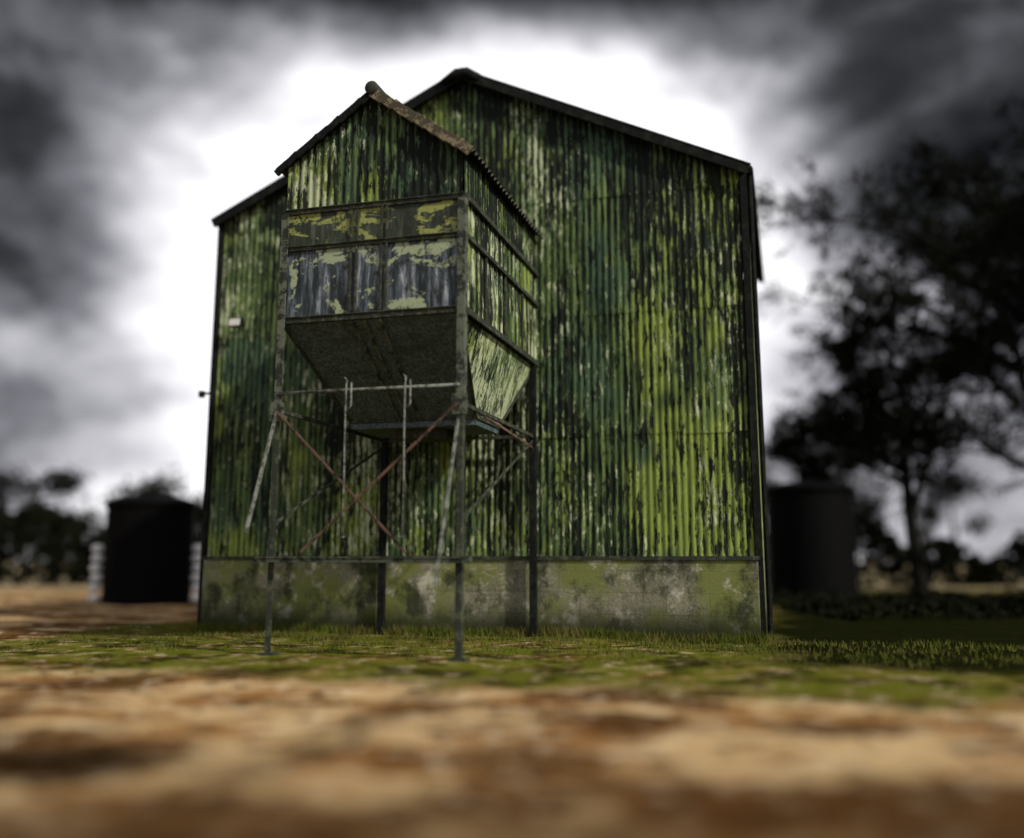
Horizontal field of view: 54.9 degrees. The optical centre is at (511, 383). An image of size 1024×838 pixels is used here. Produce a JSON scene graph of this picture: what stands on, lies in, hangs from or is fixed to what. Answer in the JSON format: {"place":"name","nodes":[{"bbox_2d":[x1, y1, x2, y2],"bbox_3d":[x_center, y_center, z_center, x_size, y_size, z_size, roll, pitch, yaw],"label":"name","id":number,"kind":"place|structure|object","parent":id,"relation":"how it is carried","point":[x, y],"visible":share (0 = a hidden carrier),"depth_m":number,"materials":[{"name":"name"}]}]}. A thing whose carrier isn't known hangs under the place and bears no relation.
{"place":"outdoors","nodes":[
{"label":"outdoors","id":0,"kind":"place"},
{"bbox_2d":[0,561,1023,837],"bbox_3d":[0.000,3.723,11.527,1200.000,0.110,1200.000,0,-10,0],"label":"ground","id":1,"kind":"structure","parent":0,"point":[202,739],"depth_m":9.37,"materials":[{"name":"brown soil"}]},
{"bbox_2d":[88,544,103,601],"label":"stacked white drums","id":2,"kind":"object","parent":1,"relation":"on","point":[97,548],"visible":0.99,"depth_m":36.30,"materials":[{"name":"plastic"}]},
{"bbox_2d":[0,498,201,585],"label":"hedge","id":3,"kind":"object","parent":1,"relation":"on","point":[22,530],"visible":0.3,"depth_m":59.81,"materials":[{"name":"black plant"}]},
{"bbox_2d":[101,491,198,605],"bbox_3d":[-13.500,6.125,36.694,3.350,4.170,3.350,0,-10,0],"label":"black water tank","id":4,"kind":"object","parent":1,"relation":"on","point":[148,546],"visible":0.98,"depth_m":35.40,"materials":[{"name":"black plastic"}]},
{"bbox_2d":[189,544,200,601],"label":"stacked white drums","id":5,"kind":"object","parent":1,"relation":"on","point":[196,548],"visible":0.69,"depth_m":36.27,"materials":[{"name":"plastic"}]},
{"bbox_2d":[244,81,542,661],"bbox_3d":[-1.976,0.007,19.256,3.940,10.520,6.305,-3,-10,15],"label":"elevated grain hopper","id":6,"kind":"object","parent":1,"relation":"on","point":[394,211],"visible":0.96,"depth_m":17.97,"materials":[{"name":"green metal"}]},
{"bbox_2d":[197,67,773,642],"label":"corrugated metal barn","id":7,"kind":"structure","parent":1,"relation":"on","point":[651,493],"depth_m":21.72,"materials":[{"name":"green metal"}]},
{"bbox_2d":[0,461,1005,580],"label":"distant trees","id":8,"kind":"object","parent":1,"relation":"on","point":[62,481],"visible":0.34,"depth_m":73.15,"materials":[{"name":"black plant"}]},
{"bbox_2d":[0,620,1023,673],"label":"grass","id":9,"kind":"structure","parent":1,"relation":"on","point":[300,631],"depth_m":19.50,"materials":[{"name":"green plant"}]},
{"bbox_2d":[767,478,861,601],"bbox_3d":[12.300,6.396,40.506,3.710,4.970,3.710,0,-10,0],"label":"black water tank","id":10,"kind":"object","parent":1,"relation":"on","point":[812,540],"visible":0.88,"depth_m":39.10,"materials":[{"name":"black plastic"}]},
{"bbox_2d":[764,389,917,536],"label":"tree","id":11,"kind":"object","parent":1,"relation":"on","point":[815,470],"visible":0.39,"depth_m":50.32,"materials":[{"name":"black plant"}]},
{"bbox_2d":[755,92,1023,415],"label":"tree","id":12,"kind":"object","parent":1,"relation":"on","point":[940,263],"visible":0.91,"depth_m":43.99,"materials":[{"name":"black plant"}]},
{"bbox_2d":[766,252,1023,595],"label":"tree","id":13,"kind":"object","parent":1,"relation":"on","point":[901,427],"visible":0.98,"depth_m":42.89,"materials":[{"name":"black plant"}]},
{"bbox_2d":[771,584,1023,620],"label":"bramble undergrowth","id":14,"kind":"object","parent":1,"relation":"on","point":[864,604],"visible":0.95,"depth_m":30.39,"materials":[{"name":"green plant"}]},
{"bbox_2d":[854,512,1023,586],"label":"hedge","id":15,"kind":"object","parent":1,"relation":"on","point":[977,571],"visible":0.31,"depth_m":57.66,"materials":[{"name":"black plant"}]},
{"bbox_2d":[880,175,1023,501],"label":"tree","id":16,"kind":"object","parent":1,"relation":"on","point":[997,452],"visible":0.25,"depth_m":46.56,"materials":[{"name":"black plant"}]},
{"bbox_2d":[0,0,1023,560],"label":"sky","id":17,"kind":"structure","parent":0,"point":[127,127],"materials":[{"name":"grey"}]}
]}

